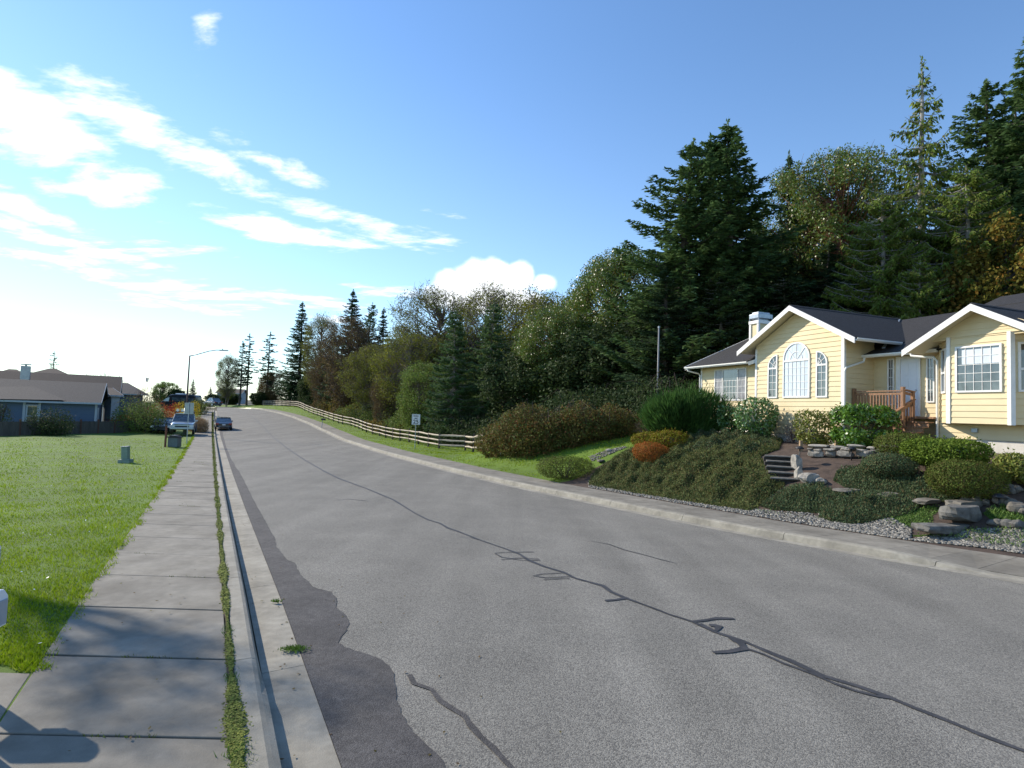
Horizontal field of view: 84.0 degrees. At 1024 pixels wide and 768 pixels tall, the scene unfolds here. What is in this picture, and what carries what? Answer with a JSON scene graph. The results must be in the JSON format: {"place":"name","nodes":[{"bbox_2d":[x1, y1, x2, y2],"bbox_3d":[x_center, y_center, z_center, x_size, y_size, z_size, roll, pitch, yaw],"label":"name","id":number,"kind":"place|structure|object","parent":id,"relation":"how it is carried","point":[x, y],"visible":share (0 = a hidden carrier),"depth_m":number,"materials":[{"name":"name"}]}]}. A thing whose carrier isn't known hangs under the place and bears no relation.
{"place":"outdoors","nodes":[
{"label":"outdoors","id":0,"kind":"place"},
{"bbox_2d":[0,673,29,717],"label":"driveway","id":1,"kind":"structure","parent":0,"point":[11,684],"depth_m":4.95,"materials":[{"name":"concrete"}]},
{"bbox_2d":[0,402,202,721],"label":"lawn ground","id":2,"kind":"structure","parent":0,"point":[113,437],"depth_m":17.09,"materials":[{"name":"plant"}]},
{"bbox_2d":[23,405,79,435],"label":"dark shrub","id":3,"kind":"object","parent":2,"relation":"on","point":[51,425],"visible":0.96,"depth_m":47.12,"materials":[{"name":"green plant"}]},
{"bbox_2d":[0,378,108,421],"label":"house","id":4,"kind":"structure","parent":2,"relation":"on","point":[22,399],"depth_m":52.36,"materials":[{"name":"blue"}]},
{"bbox_2d":[0,364,122,393],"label":"house","id":5,"kind":"structure","parent":2,"relation":"on","point":[49,374],"depth_m":74.96,"materials":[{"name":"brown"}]},
{"bbox_2d":[0,419,144,435],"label":"board fence","id":6,"kind":"object","parent":2,"relation":"on","point":[20,427],"visible":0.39,"depth_m":50.46,"materials":[{"name":"wood"}]},
{"bbox_2d":[102,388,123,420],"bbox_3d":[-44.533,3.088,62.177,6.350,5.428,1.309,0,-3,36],"label":"house","id":7,"kind":"structure","parent":2,"relation":"on","point":[114,395],"depth_m":60.71,"materials":[{"name":"blue"}]},
{"bbox_2d":[106,394,167,433],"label":"leafy shrub","id":8,"kind":"object","parent":2,"relation":"on","point":[133,417],"visible":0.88,"depth_m":55.48,"materials":[{"name":"green plant"}]},
{"bbox_2d":[169,409,197,433],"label":"pickup truck","id":9,"kind":"object","parent":2,"relation":"on","point":[179,421],"visible":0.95,"depth_m":54.28,"materials":[{"name":"grey paint"}]},
{"bbox_2d":[0,410,231,767],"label":"pavement","id":10,"kind":"structure","parent":0,"point":[94,683],"depth_m":5.48,"materials":[{"name":"concrete"}]},
{"bbox_2d":[40,436,194,658],"bbox_3d":[-16.913,3.722,28.889,0.460,0.854,53.065,3,-3,-28],"label":"grass edge","id":11,"kind":"object","parent":10,"relation":"on","point":[154,495],"depth_m":10.91,"materials":[{"name":"plant"}]},
{"bbox_2d":[217,518,229,673],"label":"pavement bed","id":12,"kind":"object","parent":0,"point":[223,605],"visible":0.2,"depth_m":6.69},
{"bbox_2d":[211,412,252,767],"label":"grass strip","id":13,"kind":"object","parent":12,"relation":"on","point":[232,692],"visible":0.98,"depth_m":4.98,"materials":[{"name":"plant"}]},
{"bbox_2d":[213,410,280,767],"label":"kerb","id":14,"kind":"structure","parent":12,"relation":"on","point":[263,747],"depth_m":5.52,"materials":[{"name":"concrete"}]},
{"bbox_2d":[204,408,341,767],"bbox_3d":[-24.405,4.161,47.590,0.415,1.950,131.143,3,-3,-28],"label":"gutter strip","id":15,"kind":"object","parent":0,"point":[302,735],"visible":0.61,"depth_m":5.97,"materials":[{"name":"concrete"}]},
{"bbox_2d":[0,0,1023,408],"label":"sky","id":16,"kind":"structure","parent":0,"point":[178,177],"materials":[{"name":"blue"}]},
{"bbox_2d":[153,400,1023,557],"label":"terrain","id":17,"kind":"structure","parent":0,"point":[825,467],"depth_m":24.31,"materials":[{"name":"plant"}]},
{"bbox_2d":[214,353,242,406],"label":"leafy tree","id":18,"kind":"object","parent":17,"relation":"on","point":[226,382],"visible":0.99,"depth_m":139.24,"materials":[{"name":"plant"}]},
{"bbox_2d":[256,370,286,403],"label":"willow tree","id":19,"kind":"object","parent":17,"relation":"on","point":[272,394],"visible":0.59,"depth_m":141.88,"materials":[{"name":"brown plant"}]},
{"bbox_2d":[269,302,316,404],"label":"fir tree","id":20,"kind":"object","parent":17,"relation":"on","point":[298,337],"visible":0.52,"depth_m":129.97,"materials":[{"name":"green plant"}]},
{"bbox_2d":[299,312,340,406],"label":"alder tree","id":21,"kind":"object","parent":17,"relation":"on","point":[317,323],"visible":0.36,"depth_m":110.58,"materials":[{"name":"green plant"}]},
{"bbox_2d":[305,350,337,407],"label":"bare tree","id":22,"kind":"object","parent":17,"relation":"on","point":[318,379],"visible":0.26,"depth_m":104.24,"materials":[{"name":"brown plant"}]},
{"bbox_2d":[314,289,366,412],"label":"fir tree","id":23,"kind":"object","parent":17,"relation":"on","point":[352,306],"visible":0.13,"depth_m":101.89,"materials":[{"name":"green plant"}]},
{"bbox_2d":[312,312,379,413],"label":"bare tree","id":24,"kind":"object","parent":17,"relation":"on","point":[339,394],"visible":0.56,"depth_m":92.48,"materials":[{"name":"brown plant"}]},
{"bbox_2d":[334,341,396,418],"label":"alder tree","id":25,"kind":"object","parent":17,"relation":"on","point":[364,394],"visible":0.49,"depth_m":80.75,"materials":[{"name":"green plant"}]},
{"bbox_2d":[262,400,483,451],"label":"rail fence","id":26,"kind":"object","parent":17,"relation":"on","point":[393,429],"visible":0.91,"depth_m":58.49,"materials":[{"name":"brown wood"}]},
{"bbox_2d":[368,367,399,424],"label":"leafy tree","id":27,"kind":"object","parent":17,"relation":"on","point":[376,406],"visible":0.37,"depth_m":68.86,"materials":[{"name":"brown plant"}]},
{"bbox_2d":[365,328,460,424],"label":"alder tree","id":28,"kind":"object","parent":17,"relation":"on","point":[411,342],"visible":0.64,"depth_m":67.28,"materials":[{"name":"green plant"}]},
{"bbox_2d":[385,278,480,400],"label":"alder tree","id":29,"kind":"object","parent":17,"relation":"on","point":[439,314],"visible":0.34,"depth_m":76.14,"materials":[{"name":"green plant"}]},
{"bbox_2d":[238,405,634,481],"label":"grass","id":30,"kind":"structure","parent":17,"relation":"on","point":[438,452],"depth_m":40.59,"materials":[{"name":"plant"}]},
{"bbox_2d":[396,359,483,435],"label":"willow tree","id":31,"kind":"object","parent":17,"relation":"on","point":[410,403],"visible":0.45,"depth_m":57.72,"materials":[{"name":"green plant"}]},
{"bbox_2d":[412,404,487,444],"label":"scrub bush","id":32,"kind":"object","parent":17,"relation":"on","point":[436,418],"visible":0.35,"depth_m":51.59,"materials":[{"name":"green plant"}]},
{"bbox_2d":[421,311,480,444],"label":"hemlock tree","id":33,"kind":"object","parent":17,"relation":"on","point":[454,379],"visible":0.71,"depth_m":52.68,"materials":[{"name":"green plant"}]},
{"bbox_2d":[432,410,510,447],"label":"scrub bush","id":34,"kind":"object","parent":17,"relation":"on","point":[456,431],"visible":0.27,"depth_m":49.39,"materials":[{"name":"green plant"}]},
{"bbox_2d":[456,300,508,432],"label":"hemlock tree","id":35,"kind":"object","parent":17,"relation":"on","point":[488,334],"visible":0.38,"depth_m":53.76,"materials":[{"name":"green plant"}]},
{"bbox_2d":[442,277,539,366],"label":"alder tree","id":36,"kind":"object","parent":17,"relation":"on","point":[472,306],"visible":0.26,"depth_m":71.30,"materials":[{"name":"green plant"}]},
{"bbox_2d":[477,344,577,420],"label":"oak tree","id":37,"kind":"object","parent":17,"relation":"on","point":[516,378],"visible":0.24,"depth_m":46.27,"materials":[{"name":"green plant"}]},
{"bbox_2d":[478,283,604,362],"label":"alder tree","id":38,"kind":"object","parent":17,"relation":"on","point":[535,303],"visible":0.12,"depth_m":64.27,"materials":[{"name":"green plant"}]},
{"bbox_2d":[510,302,604,410],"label":"madrone tree","id":39,"kind":"object","parent":17,"relation":"on","point":[553,326],"visible":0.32,"depth_m":45.68,"materials":[{"name":"green plant"}]},
{"bbox_2d":[471,395,647,459],"bbox_3d":[3.384,2.598,32.656,11.787,3.897,7.955,2,-3,0],"label":"bramble hedge","id":40,"kind":"object","parent":17,"relation":"on","point":[529,433],"visible":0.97,"depth_m":30.36,"materials":[{"name":"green plant"}]},
{"bbox_2d":[536,454,595,479],"bbox_3d":[2.406,3.695,25.390,2.832,1.250,1.850,2,-3,0],"label":"clipped mound","id":41,"kind":"object","parent":17,"relation":"on","point":[551,471],"visible":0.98,"depth_m":25.10,"materials":[{"name":"green plant"}]},
{"bbox_2d":[524,319,643,416],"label":"oak tree","id":42,"kind":"object","parent":17,"relation":"on","point":[573,371],"visible":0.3,"depth_m":41.82,"materials":[{"name":"green plant"}]},
{"bbox_2d":[560,245,672,381],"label":"madrone tree","id":43,"kind":"object","parent":17,"relation":"on","point":[594,282],"visible":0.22,"depth_m":47.31,"materials":[{"name":"green plant"}]},
{"bbox_2d":[534,369,698,431],"bbox_3d":[7.022,1.541,35.445,7.648,4.923,14.014,4,-4,-41],"label":"dark thicket","id":44,"kind":"object","parent":17,"relation":"on","point":[612,398],"visible":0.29,"depth_m":35.09,"materials":[{"name":"green plant"}]},
{"bbox_2d":[593,294,656,412],"bbox_3d":[9.066,-1.286,39.828,6.988,10.212,7.300,3,-3,-11],"label":"hemlock tree","id":45,"kind":"object","parent":17,"relation":"on","point":[632,331],"visible":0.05,"depth_m":39.77,"materials":[{"name":"green plant"}]},
{"bbox_2d":[631,441,670,463],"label":"heather bush","id":46,"kind":"object","parent":17,"relation":"on","point":[655,449],"visible":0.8,"depth_m":23.66,"materials":[{"name":"orange plant"}]},
{"bbox_2d":[611,259,708,407],"bbox_3d":[9.730,-2.535,36.057,7.053,11.251,7.339,3,-3,-27],"label":"fir tree","id":47,"kind":"object","parent":17,"relation":"on","point":[663,288],"visible":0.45,"depth_m":35.91,"materials":[{"name":"green plant"}]},
{"bbox_2d":[648,427,691,447],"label":"azalea bush","id":48,"kind":"object","parent":17,"relation":"on","point":[675,434],"visible":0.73,"depth_m":24.92,"materials":[{"name":"yellow plant"}]},
{"bbox_2d":[583,138,768,407],"bbox_3d":[11.339,-6.974,38.309,12.784,20.453,12.854,3,-3,-10],"label":"fir tree","id":49,"kind":"object","parent":17,"relation":"on","point":[702,169],"visible":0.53,"depth_m":37.34,"materials":[{"name":"green plant"}]},
{"bbox_2d":[588,428,785,509],"bbox_3d":[6.742,3.015,22.791,7.640,2.560,9.485,1,-3,26],"label":"ground cover","id":50,"kind":"object","parent":17,"relation":"on","point":[741,465],"visible":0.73,"depth_m":21.16,"materials":[{"name":"plant"}]},
{"bbox_2d":[637,380,736,436],"bbox_3d":[8.428,1.490,27.263,5.191,3.470,3.004,2,-3,0],"label":"broom bush","id":51,"kind":"object","parent":17,"relation":"on","point":[681,410],"visible":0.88,"depth_m":26.45,"materials":[{"name":"green plant"}]},
{"bbox_2d":[621,132,782,357],"bbox_3d":[14.558,-7.459,41.194,14.039,22.031,12.614,2,-3,-1],"label":"fir tree","id":52,"kind":"object","parent":17,"relation":"on","point":[715,175],"visible":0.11,"depth_m":39.30,"materials":[{"name":"green plant"}]},
{"bbox_2d":[668,277,751,388],"bbox_3d":[12.955,-1.862,36.318,8.392,10.174,8.034,2,-3,-1],"label":"hemlock tree","id":53,"kind":"object","parent":17,"relation":"on","point":[720,322],"visible":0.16,"depth_m":35.56,"materials":[{"name":"green plant"}]},
{"bbox_2d":[588,481,844,528],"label":"pebbles","id":54,"kind":"object","parent":17,"relation":"on","point":[791,516],"visible":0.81,"depth_m":16.90,"materials":[{"name":"gravel"}]},
{"bbox_2d":[626,118,829,373],"bbox_3d":[15.232,-8.069,40.380,13.078,22.842,14.555,1,-3,18],"label":"fir tree","id":55,"kind":"object","parent":17,"relation":"on","point":[740,192],"visible":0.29,"depth_m":38.96,"materials":[{"name":"green plant"}]},
{"bbox_2d":[716,402,739,432],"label":"rhododendron bush","id":56,"kind":"object","parent":17,"relation":"on","point":[721,423],"visible":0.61,"depth_m":25.91,"materials":[{"name":"green plant"}]},
{"bbox_2d":[679,427,776,457],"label":"ground cover","id":57,"kind":"object","parent":17,"relation":"on","point":[724,436],"visible":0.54,"depth_m":23.61,"materials":[{"name":"plant"}]},
{"bbox_2d":[731,395,779,435],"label":"rhododendron bush","id":58,"kind":"object","parent":17,"relation":"on","point":[767,424],"visible":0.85,"depth_m":24.03,"materials":[{"name":"green plant"}]},
{"bbox_2d":[763,455,798,482],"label":"garden steps","id":59,"kind":"structure","parent":17,"relation":"on","point":[777,464],"depth_m":19.50,"materials":[{"name":"grey stone"}]},
{"bbox_2d":[757,277,816,316],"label":"hemlock tree","id":60,"kind":"object","parent":17,"relation":"on","point":[787,300],"visible":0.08,"depth_m":38.04,"materials":[{"name":"green plant"}]},
{"bbox_2d":[766,149,819,309],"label":"fir tree","id":61,"kind":"object","parent":17,"relation":"on","point":[789,160],"visible":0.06,"depth_m":46.57,"materials":[{"name":"green plant"}]},
{"bbox_2d":[760,480,837,512],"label":"ground cover","id":62,"kind":"object","parent":17,"relation":"on","point":[802,497],"visible":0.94,"depth_m":16.97,"materials":[{"name":"plant"}]},
{"bbox_2d":[743,244,859,311],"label":"shaded tree","id":63,"kind":"object","parent":17,"relation":"on","point":[793,273],"visible":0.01,"depth_m":42.88,"materials":[{"name":"green plant"}]},
{"bbox_2d":[742,185,879,278],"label":"madrone tree","id":64,"kind":"object","parent":17,"relation":"on","point":[812,228],"visible":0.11,"depth_m":44.16,"materials":[{"name":"green plant"}]},
{"bbox_2d":[791,408,842,445],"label":"rhododendron bush","id":65,"kind":"object","parent":17,"relation":"on","point":[821,438],"visible":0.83,"depth_m":21.26,"materials":[{"name":"green plant"}]},
{"bbox_2d":[799,238,855,309],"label":"fir tree","id":66,"kind":"object","parent":17,"relation":"on","point":[830,268],"visible":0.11,"depth_m":40.24,"materials":[{"name":"green plant"}]},
{"bbox_2d":[760,142,917,293],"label":"madrone tree","id":67,"kind":"object","parent":17,"relation":"on","point":[843,178],"visible":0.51,"depth_m":43.02,"materials":[{"name":"green plant"}]},
{"bbox_2d":[807,444,897,456],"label":"stone wall","id":68,"kind":"structure","parent":17,"relation":"on","point":[843,451],"depth_m":19.30,"materials":[{"name":"stone"}]},
{"bbox_2d":[684,293,1023,454],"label":"house","id":69,"kind":"structure","parent":17,"relation":"on","point":[960,374],"depth_m":21.55,"materials":[{"name":"wood"}]},
{"bbox_2d":[714,367,746,400],"bbox_3d":[10.657,0.030,27.807,0.060,1.570,2.200,3,-3,-20],"label":"window","id":70,"kind":"structure","parent":69,"relation":"in","point":[732,382],"depth_m":27.66,"materials":[{"name":"white glass"}]},
{"bbox_2d":[767,355,777,397],"bbox_3d":[11.419,-0.326,24.915,0.064,1.890,0.530,3,-3,-20],"label":"window","id":71,"kind":"structure","parent":69,"relation":"in","point":[772,383],"depth_m":24.89,"materials":[{"name":"white glass"}]},
{"bbox_2d":[782,342,810,397],"bbox_3d":[11.865,-0.588,23.745,0.064,2.330,1.370,3,-3,-20],"label":"window","id":72,"kind":"structure","parent":69,"relation":"in","point":[796,357],"depth_m":23.72,"materials":[{"name":"white glass"}]},
{"bbox_2d":[815,351,827,397],"bbox_3d":[12.289,-0.400,22.567,0.064,1.870,0.520,3,-3,-20],"label":"window","id":73,"kind":"structure","parent":69,"relation":"in","point":[821,359],"depth_m":22.56,"materials":[{"name":"white glass"}]},
{"bbox_2d":[901,358,917,415],"bbox_3d":[14.579,0.122,20.869,0.070,2.100,0.650,3,-3,-20],"label":"door","id":74,"kind":"structure","parent":69,"relation":"in","point":[909,367],"depth_m":20.86,"materials":[{"name":"white"}]},
{"bbox_2d":[926,355,934,402],"bbox_3d":[14.856,-0.177,20.180,0.060,1.670,0.280,3,-3,-20],"label":"window","id":75,"kind":"structure","parent":69,"relation":"in","point":[930,363],"depth_m":20.18,"materials":[{"name":"white glass"}]},
{"bbox_2d":[955,343,1002,392],"bbox_3d":[14.571,-0.480,17.785,0.060,1.480,1.310,3,-3,-20],"label":"window","id":76,"kind":"structure","parent":69,"relation":"in","point":[978,368],"depth_m":17.75,"materials":[{"name":"white glass"}]},
{"bbox_2d":[804,263,916,313],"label":"shaded tree","id":77,"kind":"object","parent":17,"relation":"on","point":[856,309],"depth_m":38.51,"materials":[{"name":"green plant"}]},
{"bbox_2d":[827,402,901,449],"bbox_3d":[12.383,1.496,20.057,2.133,1.748,1.891,2,-3,0],"label":"laurel bush","id":78,"kind":"object","parent":17,"relation":"on","point":[883,415],"visible":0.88,"depth_m":19.64,"materials":[{"name":"green plant"}]},
{"bbox_2d":[817,513,912,539],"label":"pebbles","id":79,"kind":"object","parent":17,"relation":"on","point":[879,527],"visible":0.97,"depth_m":14.52,"materials":[{"name":"gravel"}]},
{"bbox_2d":[818,488,920,523],"bbox_3d":[9.641,3.358,15.654,1.779,0.921,2.544,4,-4,-41],"label":"ground cover","id":80,"kind":"object","parent":17,"relation":"on","point":[863,506],"visible":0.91,"depth_m":15.42,"materials":[{"name":"plant"}]},
{"bbox_2d":[858,449,923,478],"bbox_3d":[11.117,2.393,16.840,1.585,0.954,1.721,2,-3,0],"label":"clipped mound","id":81,"kind":"object","parent":17,"relation":"on","point":[891,464],"visible":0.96,"depth_m":16.46,"materials":[{"name":"green plant"}]},
{"bbox_2d":[820,189,963,319],"bbox_3d":[22.142,-4.199,34.378,9.024,15.136,8.532,2,-3,-8],"label":"cedar tree","id":82,"kind":"object","parent":17,"relation":"on","point":[884,259],"visible":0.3,"depth_m":33.73,"materials":[{"name":"green plant"}]},
{"bbox_2d":[833,464,961,501],"bbox_3d":[10.981,2.790,16.406,1.498,0.791,3.790,3,-3,-21],"label":"ground cover","id":83,"kind":"object","parent":17,"relation":"on","point":[855,477],"visible":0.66,"depth_m":16.27,"materials":[{"name":"plant"}]},
{"bbox_2d":[870,430,937,453],"bbox_3d":[12.581,1.955,18.086,1.964,1.008,2.007,2,-3,0],"label":"clipped mound","id":84,"kind":"object","parent":17,"relation":"on","point":[892,440],"visible":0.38,"depth_m":17.97,"materials":[{"name":"green plant"}]},
{"bbox_2d":[882,503,939,526],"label":"weeds","id":85,"kind":"object","parent":17,"relation":"on","point":[919,515],"visible":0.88,"depth_m":14.64,"materials":[{"name":"plant"}]},
{"bbox_2d":[879,258,955,318],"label":"cedar tree","id":86,"kind":"object","parent":17,"relation":"on","point":[913,299],"visible":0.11,"depth_m":31.08,"materials":[{"name":"green plant"}]},
{"bbox_2d":[838,55,1017,311],"bbox_3d":[26.917,-9.434,37.476,13.261,25.204,13.066,4,-3,-29],"label":"cedar tree","id":87,"kind":"object","parent":17,"relation":"on","point":[921,188],"visible":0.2,"depth_m":37.42,"materials":[{"name":"green plant"}]},
{"bbox_2d":[910,522,970,534],"bbox_3d":[10.406,3.490,13.750,1.530,0.256,0.602,3,-3,-17],"label":"rock","id":88,"kind":"object","parent":17,"relation":"on","point":[940,528],"visible":0.88,"depth_m":13.47,"materials":[{"name":"grey stone"}]},
{"bbox_2d":[895,434,994,471],"bbox_3d":[12.447,2.031,16.450,2.187,1.174,2.256,2,-3,0],"label":"azalea bush","id":89,"kind":"object","parent":17,"relation":"on","point":[923,453],"visible":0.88,"depth_m":15.90,"materials":[{"name":"green plant"}]},
{"bbox_2d":[896,162,1023,314],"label":"tree","id":90,"kind":"object","parent":17,"relation":"on","point":[957,216],"visible":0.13,"depth_m":32.74,"materials":[{"name":"green plant"}]},
{"bbox_2d":[938,504,981,522],"bbox_3d":[10.949,3.153,13.921,1.208,0.400,0.594,3,-3,-20],"label":"rock","id":91,"kind":"object","parent":17,"relation":"on","point":[963,513],"visible":0.98,"depth_m":13.65,"materials":[{"name":"grey stone"}]},
{"bbox_2d":[910,528,1023,553],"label":"pebbles","id":92,"kind":"object","parent":17,"relation":"on","point":[962,541],"visible":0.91,"depth_m":13.02,"materials":[{"name":"gravel"}]},
{"bbox_2d":[924,455,1011,500],"bbox_3d":[11.786,2.456,14.825,1.838,1.211,1.920,2,-3,0],"label":"clipped mound","id":93,"kind":"object","parent":17,"relation":"on","point":[967,471],"visible":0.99,"depth_m":14.42,"materials":[{"name":"green plant"}]},
{"bbox_2d":[912,526,1023,546],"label":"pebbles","id":94,"kind":"object","parent":17,"relation":"on","point":[984,528],"visible":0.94,"depth_m":13.14,"materials":[{"name":"gravel"}]},
{"bbox_2d":[921,208,1023,314],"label":"maple tree","id":95,"kind":"object","parent":17,"relation":"on","point":[977,263],"visible":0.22,"depth_m":30.70,"materials":[{"name":"green plant"}]},
{"bbox_2d":[929,78,1023,262],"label":"fir tree","id":96,"kind":"object","parent":17,"relation":"on","point":[977,114],"visible":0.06,"depth_m":40.46,"materials":[{"name":"green plant"}]},
{"bbox_2d":[949,37,1023,272],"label":"fir tree","id":97,"kind":"object","parent":17,"relation":"on","point":[1012,137],"visible":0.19,"depth_m":37.80,"materials":[{"name":"green plant"}]},
{"bbox_2d":[971,110,1023,236],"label":"fir tree","id":98,"kind":"object","parent":17,"relation":"on","point":[997,121],"visible":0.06,"depth_m":39.49,"materials":[{"name":"green plant"}]},
{"bbox_2d":[983,503,1023,520],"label":"weeds","id":99,"kind":"object","parent":17,"relation":"on","point":[1002,513],"visible":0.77,"depth_m":13.68,"materials":[{"name":"plant"}]},
{"bbox_2d":[990,447,1023,484],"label":"rhododendron bush","id":100,"kind":"object","parent":17,"relation":"on","point":[1012,464],"visible":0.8,"depth_m":14.50,"materials":[{"name":"green plant"}]},
{"bbox_2d":[204,407,1023,767],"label":"road","id":101,"kind":"structure","parent":0,"point":[524,659],"depth_m":7.23,"materials":[{"name":"asphalt"}]},
{"bbox_2d":[219,428,444,767],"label":"road patch","id":102,"kind":"object","parent":101,"relation":"on","point":[356,696],"visible":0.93,"depth_m":5.59,"materials":[{"name":"asphalt"}]},
{"bbox_2d":[407,674,514,767],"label":"road sealant strip","id":103,"kind":"object","parent":101,"relation":"on","point":[473,728],"visible":1,"depth_m":4.86,"materials":[{"name":"asphalt"}]},
{"bbox_2d":[231,417,1023,751],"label":"road crack sealant","id":104,"kind":"object","parent":101,"relation":"on","point":[745,647],"visible":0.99,"depth_m":6.53,"materials":[{"name":"asphalt"}]},
{"bbox_2d":[251,408,1023,583],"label":"kerb","id":105,"kind":"structure","parent":101,"relation":"on","point":[862,550],"depth_m":15.16,"materials":[{"name":"concrete"}]},
{"bbox_2d":[257,408,1023,576],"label":"pavement","id":106,"kind":"structure","parent":0,"point":[1002,564],"depth_m":15.48,"materials":[{"name":"concrete"}]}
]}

